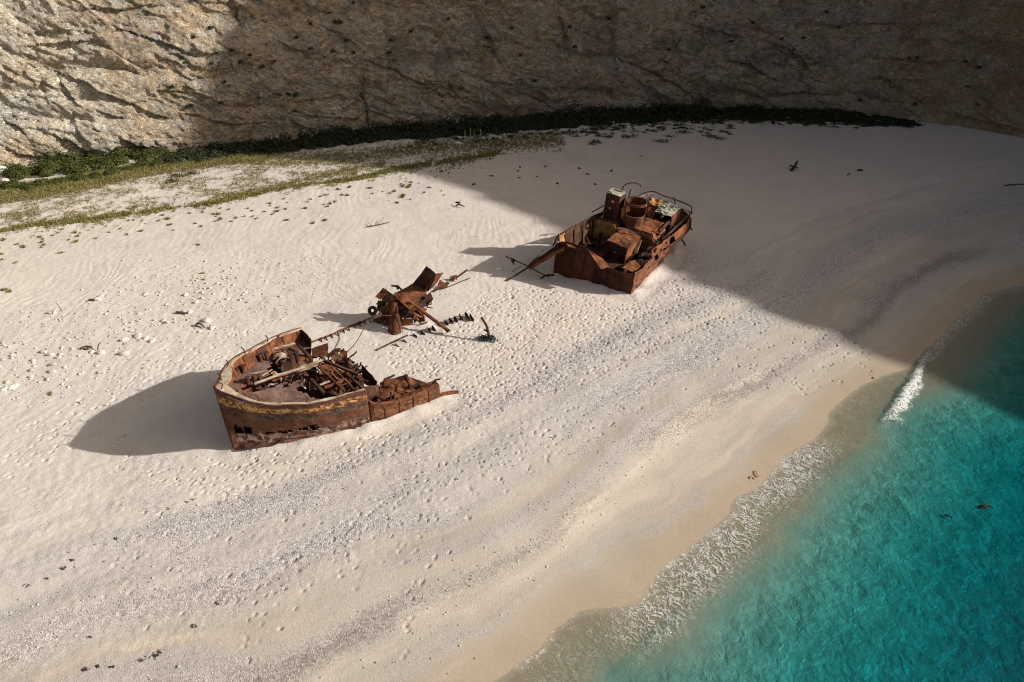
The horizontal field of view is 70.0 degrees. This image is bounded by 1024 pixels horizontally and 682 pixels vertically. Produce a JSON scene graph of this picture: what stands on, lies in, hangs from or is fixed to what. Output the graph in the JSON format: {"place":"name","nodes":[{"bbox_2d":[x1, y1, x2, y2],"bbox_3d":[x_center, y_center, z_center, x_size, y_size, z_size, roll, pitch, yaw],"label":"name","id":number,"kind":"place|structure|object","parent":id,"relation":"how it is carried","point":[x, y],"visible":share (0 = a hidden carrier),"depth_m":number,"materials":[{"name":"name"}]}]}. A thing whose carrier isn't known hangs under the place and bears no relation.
{"place":"outdoors","nodes":[
{"label":"outdoors","id":0,"kind":"place"},
{"bbox_2d":[0,109,1023,681],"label":"beach","id":1,"kind":"structure","parent":0,"point":[894,553],"depth_m":43.54,"materials":[{"name":"beige sand"}]},
{"bbox_2d":[0,165,6,174],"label":"boulder","id":2,"kind":"object","parent":1,"relation":"on","point":[3,167],"visible":0.39,"depth_m":80.09,"materials":[{"name":"white stone"}]},
{"bbox_2d":[0,386,7,391],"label":"stone","id":3,"kind":"object","parent":1,"relation":"on","point":[4,388],"visible":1,"depth_m":45.94,"materials":[{"name":"white stone"}]},
{"bbox_2d":[0,178,24,189],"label":"shrub","id":4,"kind":"object","parent":1,"relation":"on","point":[6,184],"visible":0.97,"depth_m":76.20,"materials":[{"name":"green plant"}]},
{"bbox_2d":[7,383,19,389],"bbox_3d":[-31.598,2.898,46.288,0.482,0.331,0.752,29,47,32],"label":"stone","id":5,"kind":"object","parent":1,"relation":"on","point":[13,386],"visible":1,"depth_m":46.17,"materials":[{"name":"white stone"}]},
{"bbox_2d":[6,163,29,177],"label":"shrub","id":6,"kind":"object","parent":1,"relation":"on","point":[18,164],"visible":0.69,"depth_m":79.34,"materials":[{"name":"green plant"}]},
{"bbox_2d":[2,167,35,180],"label":"shrub","id":7,"kind":"object","parent":1,"relation":"on","point":[20,177],"visible":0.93,"depth_m":78.82,"materials":[{"name":"green plant"}]},
{"bbox_2d":[18,182,35,192],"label":"shrub","id":8,"kind":"object","parent":1,"relation":"on","point":[30,186],"visible":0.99,"depth_m":75.80,"materials":[{"name":"green plant"}]},
{"bbox_2d":[14,164,57,174],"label":"shrub","id":9,"kind":"object","parent":1,"relation":"on","point":[30,168],"visible":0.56,"depth_m":79.89,"materials":[{"name":"green plant"}]},
{"bbox_2d":[31,178,47,186],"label":"shrub","id":10,"kind":"object","parent":1,"relation":"on","point":[41,180],"visible":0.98,"depth_m":76.74,"materials":[{"name":"green plant"}]},
{"bbox_2d":[37,162,56,177],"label":"shrub","id":11,"kind":"object","parent":1,"relation":"on","point":[42,173],"visible":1,"depth_m":79.44,"materials":[{"name":"green plant"}]},
{"bbox_2d":[33,157,64,174],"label":"shrub","id":12,"kind":"object","parent":1,"relation":"on","point":[56,165],"visible":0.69,"depth_m":80.67,"materials":[{"name":"green plant"}]},
{"bbox_2d":[45,175,75,184],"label":"shrub","id":13,"kind":"object","parent":1,"relation":"on","point":[57,180],"visible":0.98,"depth_m":77.62,"materials":[{"name":"green plant"}]},
{"bbox_2d":[58,161,87,174],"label":"shrub","id":14,"kind":"object","parent":1,"relation":"on","point":[65,169],"visible":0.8,"depth_m":79.96,"materials":[{"name":"green plant"}]},
{"bbox_2d":[65,172,86,182],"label":"shrub","id":15,"kind":"object","parent":1,"relation":"on","point":[76,175],"visible":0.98,"depth_m":78.17,"materials":[{"name":"green plant"}]},
{"bbox_2d":[68,159,97,173],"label":"shrub","id":16,"kind":"object","parent":1,"relation":"on","point":[84,167],"visible":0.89,"depth_m":80.22,"materials":[{"name":"green plant"}]},
{"bbox_2d":[80,345,91,349],"bbox_3d":[-29.230,0.443,50.155,0.676,0.108,0.440,6,33,10],"label":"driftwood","id":17,"kind":"object","parent":1,"relation":"on","point":[84,348],"visible":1,"depth_m":50.07,"materials":[{"name":"wood"}]},
{"bbox_2d":[88,170,102,180],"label":"shrub","id":18,"kind":"object","parent":1,"relation":"on","point":[99,175],"visible":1,"depth_m":79.00,"materials":[{"name":"green plant"}]},
{"bbox_2d":[93,296,101,300],"bbox_3d":[-31.788,-3.184,55.993,0.663,0.411,0.477,-16,19,5],"label":"stone","id":19,"kind":"object","parent":1,"relation":"on","point":[98,298],"visible":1,"depth_m":55.83,"materials":[{"name":"white stone"}]},
{"bbox_2d":[88,156,109,171],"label":"shrub","id":20,"kind":"object","parent":1,"relation":"on","point":[101,166],"visible":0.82,"depth_m":81.25,"materials":[{"name":"green plant"}]},
{"bbox_2d":[96,350,104,354],"bbox_3d":[-27.940,0.765,49.679,0.590,0.334,0.420,2,35,-2],"label":"stone","id":21,"kind":"object","parent":1,"relation":"on","point":[98,352],"visible":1,"depth_m":49.55,"materials":[{"name":"white stone"}]},
{"bbox_2d":[95,156,115,169],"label":"shrub","id":22,"kind":"object","parent":1,"relation":"on","point":[110,161],"visible":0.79,"depth_m":81.48,"materials":[{"name":"green plant"}]},
{"bbox_2d":[103,165,122,175],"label":"shrub","id":23,"kind":"object","parent":1,"relation":"on","point":[108,172],"visible":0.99,"depth_m":80.07,"materials":[{"name":"green plant"}]},
{"bbox_2d":[111,153,128,165],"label":"shrub","id":24,"kind":"object","parent":1,"relation":"on","point":[121,159],"visible":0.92,"depth_m":82.93,"materials":[{"name":"green plant"}]},
{"bbox_2d":[119,350,128,355],"bbox_3d":[-26.282,0.852,49.555,0.663,0.423,0.415,-4,17,-13],"label":"stone","id":25,"kind":"object","parent":1,"relation":"on","point":[123,353],"visible":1,"depth_m":49.39,"materials":[{"name":"white stone"}]},
{"bbox_2d":[120,164,146,170],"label":"shrub","id":26,"kind":"object","parent":1,"relation":"on","point":[130,169],"visible":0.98,"depth_m":81.39,"materials":[{"name":"green plant"}]},
{"bbox_2d":[133,333,140,338],"bbox_3d":[-26.392,-0.307,51.491,0.518,0.299,0.610,-29,43,-22],"label":"stone","id":27,"kind":"object","parent":1,"relation":"on","point":[136,335],"visible":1,"depth_m":51.37,"materials":[{"name":"white stone"}]},
{"bbox_2d":[134,158,151,166],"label":"shrub","id":28,"kind":"object","parent":1,"relation":"on","point":[140,161],"visible":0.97,"depth_m":82.42,"materials":[{"name":"green plant"}]},
{"bbox_2d":[137,151,159,160],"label":"shrub","id":29,"kind":"object","parent":1,"relation":"on","point":[152,156],"visible":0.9,"depth_m":84.10,"materials":[{"name":"green plant"}]},
{"bbox_2d":[152,156,163,164],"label":"shrub","id":30,"kind":"object","parent":1,"relation":"on","point":[158,158],"visible":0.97,"depth_m":82.92,"materials":[{"name":"green plant"}]},
{"bbox_2d":[165,151,178,157],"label":"shrub","id":31,"kind":"object","parent":1,"relation":"on","point":[170,154],"visible":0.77,"depth_m":84.37,"materials":[{"name":"green plant"}]},
{"bbox_2d":[172,148,193,154],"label":"shrub","id":32,"kind":"object","parent":1,"relation":"on","point":[182,152],"visible":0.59,"depth_m":85.15,"materials":[{"name":"green plant"}]},
{"bbox_2d":[202,317,210,322],"bbox_3d":[-22.285,-1.520,53.319,0.708,0.346,0.565,27,41,24],"label":"stone","id":33,"kind":"object","parent":1,"relation":"on","point":[205,320],"visible":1,"depth_m":53.17,"materials":[{"name":"white stone"}]},
{"bbox_2d":[0,129,565,239],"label":"grass","id":34,"kind":"structure","parent":1,"relation":"on","point":[50,189],"depth_m":79.28,"materials":[{"name":"green plant"}]},
{"bbox_2d":[213,327,458,449],"bbox_3d":[-10.164,2.796,42.357,11.063,5.297,9.702,11,34,17],"label":"shipwreck bow","id":35,"kind":"object","parent":1,"relation":"on","point":[275,390],"visible":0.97,"depth_m":41.89,"materials":[{"name":"paint"}]},
{"bbox_2d":[348,315,391,350],"bbox_3d":[-10.294,-0.340,49.208,1.227,0.834,6.641,12,34,19],"label":"cable","id":36,"kind":"object","parent":35,"relation":"attached to","point":[365,326],"visible":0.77,"depth_m":50.91,"materials":[{"name":"brown metal"}]},
{"bbox_2d":[312,317,372,342],"bbox_3d":[-11.911,-0.678,52.048,5.075,0.528,0.718,-25,40,-34],"label":"buried hull edge","id":37,"kind":"object","parent":1,"relation":"on","point":[343,329],"visible":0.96,"depth_m":52.06,"materials":[{"name":"brown metal"}]},
{"bbox_2d":[366,219,388,226],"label":"driftwood branch","id":38,"kind":"object","parent":1,"relation":"on","point":[377,224],"visible":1,"depth_m":67.99,"materials":[{"name":"wood"}]},
{"bbox_2d":[368,266,449,334],"bbox_3d":[-7.369,-3.192,52.148,5.988,4.372,4.132,0,32,0],"label":"hull wreckage","id":39,"kind":"object","parent":1,"relation":"on","point":[413,300],"visible":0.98,"depth_m":51.93,"materials":[{"name":"paint"}]},
{"bbox_2d":[376,311,473,350],"bbox_3d":[-6.176,-0.601,51.736,7.624,0.758,1.182,-21,37,-29],"label":"rib row","id":40,"kind":"object","parent":1,"relation":"on","point":[470,318],"visible":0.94,"depth_m":52.24,"materials":[{"name":"brown metal"}]},
{"bbox_2d":[433,282,449,291],"bbox_3d":[-5.538,-4.215,57.256,1.500,0.451,0.304,-24,39,-33],"label":"twisted bar","id":41,"kind":"object","parent":1,"relation":"on","point":[444,287],"visible":0.69,"depth_m":57.28,"materials":[{"name":"brown metal"}]},
{"bbox_2d":[448,269,469,286],"bbox_3d":[-4.422,-5.064,58.434,2.440,0.594,0.844,-27,41,-36],"label":"steel scrap","id":42,"kind":"object","parent":1,"relation":"on","point":[453,278],"visible":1,"depth_m":58.56,"materials":[{"name":"brown metal"}]},
{"bbox_2d":[478,317,497,341],"bbox_3d":[-1.667,-0.708,50.795,1.490,1.845,0.855,5,32,7],"label":"bent post","id":43,"kind":"object","parent":1,"relation":"on","point":[489,337],"visible":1,"depth_m":50.82,"materials":[{"name":"brown metal"}]},
{"bbox_2d":[0,205,1021,681],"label":"pebbles","id":44,"kind":"object","parent":1,"relation":"on","point":[376,447],"visible":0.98,"depth_m":44.95,"materials":[{"name":"beige stone"}]},
{"bbox_2d":[147,97,924,167],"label":"thicket","id":45,"kind":"object","parent":1,"relation":"on","point":[558,119],"visible":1,"depth_m":95.14,"materials":[{"name":"green plant"}]},
{"bbox_2d":[165,119,915,183],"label":"ground cover","id":46,"kind":"object","parent":1,"relation":"on","point":[803,122],"visible":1,"depth_m":94.41,"materials":[{"name":"green plant"}]},
{"bbox_2d":[505,182,692,293],"bbox_3d":[8.454,-8.610,59.399,17.927,7.041,9.511,-19,37,-27],"label":"shipwreck stern","id":47,"kind":"object","parent":1,"relation":"on","point":[614,244],"visible":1,"depth_m":59.37,"materials":[{"name":"brown metal"}]},
{"bbox_2d":[790,160,797,170],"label":"driftwood stump","id":48,"kind":"object","parent":1,"relation":"on","point":[794,166],"visible":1,"depth_m":81.37,"materials":[{"name":"brown wood"}]},
{"bbox_2d":[0,0,1023,166],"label":"cliff","id":49,"kind":"structure","parent":0,"point":[88,76],"depth_m":92.74,"materials":[{"name":"stone"}]},
{"bbox_2d":[0,162,21,173],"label":"shrub","id":50,"kind":"object","parent":49,"relation":"on","point":[9,166],"visible":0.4,"depth_m":80.62,"materials":[{"name":"green plant"}]},
{"bbox_2d":[36,147,72,164],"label":"shrub","id":51,"kind":"object","parent":49,"relation":"on","point":[53,155],"visible":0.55,"depth_m":82.40,"materials":[{"name":"green plant"}]},
{"bbox_2d":[51,151,81,168],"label":"shrub","id":52,"kind":"object","parent":49,"relation":"on","point":[67,158],"visible":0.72,"depth_m":81.93,"materials":[{"name":"green plant"}]},
{"bbox_2d":[80,150,106,165],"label":"shrub","id":53,"kind":"object","parent":49,"relation":"on","point":[89,155],"visible":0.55,"depth_m":82.85,"materials":[{"name":"green plant"}]},
{"bbox_2d":[90,147,131,161],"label":"shrub","id":54,"kind":"object","parent":49,"relation":"on","point":[109,154],"visible":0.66,"depth_m":83.59,"materials":[{"name":"green plant"}]},
{"bbox_2d":[111,145,133,155],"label":"shrub","id":55,"kind":"object","parent":49,"relation":"on","point":[126,150],"visible":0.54,"depth_m":84.44,"materials":[{"name":"green plant"}]},
{"bbox_2d":[125,147,156,159],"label":"shrub","id":56,"kind":"object","parent":49,"relation":"on","point":[136,153],"visible":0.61,"depth_m":84.58,"materials":[{"name":"green plant"}]},
{"bbox_2d":[139,146,167,155],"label":"shrub","id":57,"kind":"object","parent":49,"relation":"on","point":[155,150],"visible":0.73,"depth_m":85.40,"materials":[{"name":"green plant"}]},
{"bbox_2d":[154,146,170,153],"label":"shrub","id":58,"kind":"object","parent":49,"relation":"on","point":[163,149],"visible":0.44,"depth_m":85.72,"materials":[{"name":"green plant"}]},
{"bbox_2d":[518,282,1023,668],"bbox_3d":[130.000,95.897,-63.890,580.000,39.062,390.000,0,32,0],"label":"foam","id":59,"kind":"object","parent":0,"point":[911,383],"depth_m":41.83,"materials":[{"name":"liquid"}]},
{"bbox_2d":[975,504,992,509],"bbox_3d":[25.239,8.854,39.097,0.879,0.180,0.378,-8,33,-13],"label":"floating weed","id":60,"kind":"object","parent":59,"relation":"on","point":[981,506],"visible":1,"depth_m":39.07,"materials":[{"name":"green plant"}]}
]}

